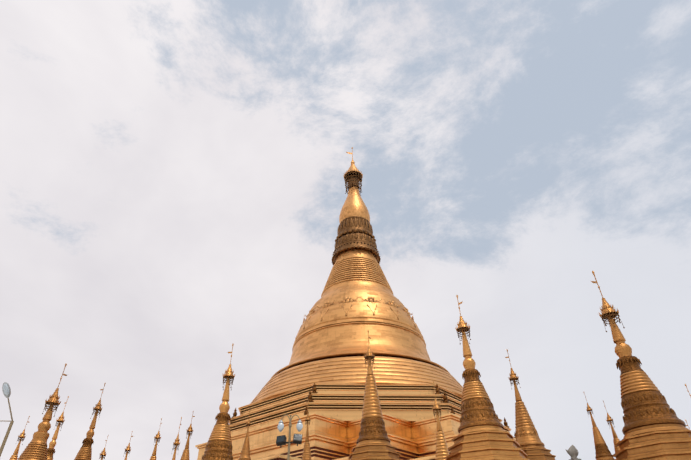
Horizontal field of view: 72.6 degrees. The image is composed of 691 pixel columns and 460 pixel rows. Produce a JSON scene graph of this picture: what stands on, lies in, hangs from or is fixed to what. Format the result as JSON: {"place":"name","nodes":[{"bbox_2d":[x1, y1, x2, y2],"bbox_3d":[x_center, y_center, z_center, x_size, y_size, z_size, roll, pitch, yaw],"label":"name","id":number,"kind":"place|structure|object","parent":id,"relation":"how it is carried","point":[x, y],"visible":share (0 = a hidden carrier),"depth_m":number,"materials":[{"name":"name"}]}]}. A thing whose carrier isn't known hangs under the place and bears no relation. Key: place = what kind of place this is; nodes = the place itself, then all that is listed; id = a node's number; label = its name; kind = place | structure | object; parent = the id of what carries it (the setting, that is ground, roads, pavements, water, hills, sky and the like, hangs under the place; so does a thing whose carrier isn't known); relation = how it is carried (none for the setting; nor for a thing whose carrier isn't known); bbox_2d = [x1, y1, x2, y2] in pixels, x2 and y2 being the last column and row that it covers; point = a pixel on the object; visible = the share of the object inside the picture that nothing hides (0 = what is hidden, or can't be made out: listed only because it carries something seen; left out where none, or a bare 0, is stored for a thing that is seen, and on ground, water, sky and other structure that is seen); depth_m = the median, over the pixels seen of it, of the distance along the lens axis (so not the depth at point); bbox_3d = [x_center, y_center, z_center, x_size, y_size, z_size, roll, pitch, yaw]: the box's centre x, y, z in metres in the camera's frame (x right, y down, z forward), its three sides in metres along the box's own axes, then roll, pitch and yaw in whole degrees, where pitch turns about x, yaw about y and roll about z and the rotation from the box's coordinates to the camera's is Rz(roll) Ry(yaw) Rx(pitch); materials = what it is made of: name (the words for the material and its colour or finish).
{"place":"outdoors","nodes":[
{"label":"outdoors","id":0,"kind":"place"},
{"bbox_2d":[0,382,13,456],"bbox_3d":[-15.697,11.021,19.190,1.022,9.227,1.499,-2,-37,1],"label":"street lamp","id":1,"kind":"object","parent":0,"point":[6,389],"visible":1,"depth_m":21.32,"materials":[{"name":"grey metal"}]},
{"bbox_2d":[276,415,302,459],"bbox_3d":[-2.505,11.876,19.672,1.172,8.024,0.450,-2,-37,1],"label":"lamp post","id":2,"kind":"object","parent":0,"point":[281,440],"visible":1,"depth_m":21.42,"materials":[{"name":"brown paint"}]},
{"bbox_2d":[0,0,690,459],"label":"sky","id":3,"kind":"structure","parent":0,"point":[173,196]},
{"bbox_3d":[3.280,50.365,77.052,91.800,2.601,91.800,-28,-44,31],"label":"stupa terrace","id":4,"kind":"structure","parent":0,"visible":0},
{"bbox_2d":[256,454,435,459],"bbox_3d":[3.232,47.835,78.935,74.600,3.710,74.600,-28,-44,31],"label":"terrace base","id":5,"kind":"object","parent":4,"relation":"on","point":[284,457],"depth_m":49.65,"materials":[{"name":"gold metal"}]},
{"bbox_2d":[232,434,457,459],"bbox_3d":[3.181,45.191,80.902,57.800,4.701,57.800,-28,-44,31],"label":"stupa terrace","id":6,"kind":"structure","parent":5,"relation":"on","point":[322,447],"depth_m":59.47,"materials":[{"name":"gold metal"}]},
{"bbox_2d":[195,412,515,459],"bbox_3d":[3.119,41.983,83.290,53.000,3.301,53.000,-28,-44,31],"label":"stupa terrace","id":7,"kind":"structure","parent":6,"relation":"on","point":[349,431],"depth_m":64.10,"materials":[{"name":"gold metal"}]},
{"bbox_2d":[229,383,511,434],"bbox_3d":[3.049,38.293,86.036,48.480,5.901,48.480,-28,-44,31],"label":"upper terrace","id":8,"kind":"structure","parent":7,"relation":"on","point":[407,402],"depth_m":68.67,"materials":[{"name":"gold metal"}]},
{"bbox_2d":[250,249,462,403],"bbox_3d":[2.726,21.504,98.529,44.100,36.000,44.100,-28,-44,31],"label":"stupa dome","id":9,"kind":"structure","parent":8,"relation":"on","point":[332,345],"depth_m":84.37,"materials":[{"name":"gold metal"}]},
{"bbox_2d":[295,297,416,338],"bbox_3d":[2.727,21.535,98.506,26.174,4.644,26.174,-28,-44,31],"label":"stupa bell ornaments","id":10,"kind":"object","parent":9,"relation":"attached to","point":[369,300],"visible":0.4,"depth_m":90.84},
{"bbox_2d":[332,216,380,264],"bbox_3d":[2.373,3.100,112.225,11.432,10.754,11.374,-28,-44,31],"label":"lotus petal band","id":11,"kind":"object","parent":9,"relation":"on","point":[354,232],"visible":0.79,"depth_m":108.68,"materials":[{"name":"gold metal"}]},
{"bbox_2d":[339,171,369,222],"bbox_3d":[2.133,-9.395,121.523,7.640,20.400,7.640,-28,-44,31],"label":"banana bud spire","id":12,"kind":"structure","parent":11,"relation":"on","point":[354,204],"depth_m":115.11,"materials":[{"name":"gold metal"}]},
{"bbox_2d":[343,147,362,195],"bbox_3d":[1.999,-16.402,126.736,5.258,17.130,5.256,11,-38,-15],"label":"finial","id":13,"kind":"object","parent":12,"relation":"attached to","point":[353,179],"visible":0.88,"depth_m":123.32,"materials":[{"name":"gold metal"}]},
{"bbox_2d":[232,382,515,437],"bbox_3d":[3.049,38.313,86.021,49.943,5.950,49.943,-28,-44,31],"label":"corner ornaments","id":14,"kind":"object","parent":8,"relation":"on","point":[437,390],"visible":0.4,"depth_m":68.24},
{"bbox_3d":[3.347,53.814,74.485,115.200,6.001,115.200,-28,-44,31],"label":"main stupa plinth","id":15,"kind":"object","parent":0,"visible":0},
{"bbox_2d":[9,416,29,459],"bbox_3d":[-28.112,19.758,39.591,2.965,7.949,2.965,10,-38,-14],"label":"stupa","id":16,"kind":"object","parent":15,"relation":"on","point":[14,456],"visible":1,"depth_m":40.41,"materials":[{"name":"gold metal"}]},
{"bbox_2d":[18,363,66,459],"bbox_3d":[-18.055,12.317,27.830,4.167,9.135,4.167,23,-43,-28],"label":"stupa","id":17,"kind":"object","parent":15,"relation":"on","point":[36,448],"visible":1,"depth_m":27.65,"materials":[{"name":"gold metal"}]},
{"bbox_2d":[47,396,68,459],"bbox_3d":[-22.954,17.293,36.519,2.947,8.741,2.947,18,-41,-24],"label":"stupa","id":18,"kind":"object","parent":15,"relation":"on","point":[51,449],"visible":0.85,"depth_m":37.00,"materials":[{"name":"gold metal"}]},
{"bbox_2d":[74,383,105,459],"bbox_3d":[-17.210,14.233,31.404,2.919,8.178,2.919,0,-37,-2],"label":"stupa","id":19,"kind":"object","parent":15,"relation":"on","point":[84,452],"visible":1,"depth_m":31.31,"materials":[{"name":"gold metal"}]},
{"bbox_2d":[99,435,108,459],"bbox_3d":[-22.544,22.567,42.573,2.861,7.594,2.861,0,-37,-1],"label":"stupa","id":20,"kind":"object","parent":15,"relation":"on","point":[103,453],"visible":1,"depth_m":43.79,"materials":[{"name":"gold metal"}]},
{"bbox_2d":[123,431,132,459],"bbox_3d":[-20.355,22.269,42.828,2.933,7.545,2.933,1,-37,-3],"label":"stupa","id":21,"kind":"object","parent":15,"relation":"on","point":[127,449],"visible":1,"depth_m":43.98,"materials":[{"name":"gold metal"}]},
{"bbox_2d":[150,418,161,459],"bbox_3d":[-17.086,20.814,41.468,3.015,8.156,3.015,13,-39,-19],"label":"stupa","id":22,"kind":"object","parent":15,"relation":"on","point":[153,456],"visible":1,"depth_m":42.46,"materials":[{"name":"gold metal"}]},
{"bbox_2d":[171,417,181,459],"bbox_3d":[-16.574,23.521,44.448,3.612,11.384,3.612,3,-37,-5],"label":"stupa","id":23,"kind":"object","parent":15,"relation":"on","point":[176,443],"visible":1,"depth_m":46.13,"materials":[{"name":"gold metal"}]},
{"bbox_2d":[180,411,194,459],"bbox_3d":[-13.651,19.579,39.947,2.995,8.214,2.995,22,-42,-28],"label":"stupa","id":24,"kind":"object","parent":15,"relation":"on","point":[185,455],"visible":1,"depth_m":40.49,"materials":[{"name":"gold metal"}]},
{"bbox_2d":[202,344,234,459],"bbox_3d":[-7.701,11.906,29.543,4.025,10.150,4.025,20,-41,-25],"label":"stupa","id":25,"kind":"object","parent":15,"relation":"on","point":[219,446],"visible":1,"depth_m":28.64,"materials":[{"name":"gold metal"}]},
{"bbox_2d":[238,411,250,459],"bbox_3d":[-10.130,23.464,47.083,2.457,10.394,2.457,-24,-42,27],"label":"stupa","id":26,"kind":"object","parent":15,"relation":"on","point":[245,453],"visible":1,"depth_m":47.68,"materials":[{"name":"gold metal"}]},
{"bbox_2d":[301,401,311,459],"bbox_3d":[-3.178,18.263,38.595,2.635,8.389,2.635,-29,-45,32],"label":"stupa","id":27,"kind":"object","parent":15,"relation":"on","point":[306,454],"visible":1,"depth_m":38.69,"materials":[{"name":"gold metal"}]},
{"bbox_2d":[348,330,400,459],"bbox_3d":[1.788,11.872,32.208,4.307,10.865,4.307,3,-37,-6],"label":"stupa","id":28,"kind":"object","parent":15,"relation":"on","point":[373,441],"visible":1,"depth_m":30.50,"materials":[{"name":"gold metal"}]},
{"bbox_2d":[432,381,448,459],"bbox_3d":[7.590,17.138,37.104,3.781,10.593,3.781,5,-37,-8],"label":"stupa","id":29,"kind":"object","parent":15,"relation":"on","point":[442,452],"visible":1,"depth_m":37.18,"materials":[{"name":"gold metal"}]},
{"bbox_2d":[444,295,528,459],"bbox_3d":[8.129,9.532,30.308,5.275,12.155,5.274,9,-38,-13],"label":"stupa","id":30,"kind":"object","parent":15,"relation":"on","point":[483,434],"visible":1,"depth_m":27.56,"materials":[{"name":"gold metal"}]},
{"bbox_2d":[505,350,555,459],"bbox_3d":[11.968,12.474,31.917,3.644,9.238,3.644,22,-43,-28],"label":"stupa","id":31,"kind":"object","parent":15,"relation":"on","point":[532,445],"visible":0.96,"depth_m":30.68,"materials":[{"name":"gold metal"}]},
{"bbox_2d":[565,445,580,459],"bbox_3d":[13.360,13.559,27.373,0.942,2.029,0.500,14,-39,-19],"label":"white roof finial","id":32,"kind":"object","parent":15,"relation":"on","point":[572,451],"visible":1,"depth_m":27.58,"materials":[{"name":"beige paint"}]},
{"bbox_2d":[584,394,616,459],"bbox_3d":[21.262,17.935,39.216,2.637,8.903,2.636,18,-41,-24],"label":"stupa","id":33,"kind":"object","parent":15,"relation":"on","point":[602,452],"visible":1,"depth_m":38.94,"materials":[{"name":"gold metal"}]},
{"bbox_2d":[603,401,619,458],"bbox_3d":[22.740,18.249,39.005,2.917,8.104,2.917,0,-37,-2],"label":"stupa","id":34,"kind":"object","parent":15,"relation":"on","point":[616,439],"visible":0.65,"depth_m":39.65,"materials":[{"name":"gold metal"}]},
{"bbox_2d":[591,271,690,459],"bbox_3d":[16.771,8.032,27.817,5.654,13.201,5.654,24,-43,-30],"label":"stupa","id":35,"kind":"object","parent":15,"relation":"on","point":[654,428],"visible":1,"depth_m":25.31,"materials":[{"name":"gold metal"}]}
]}

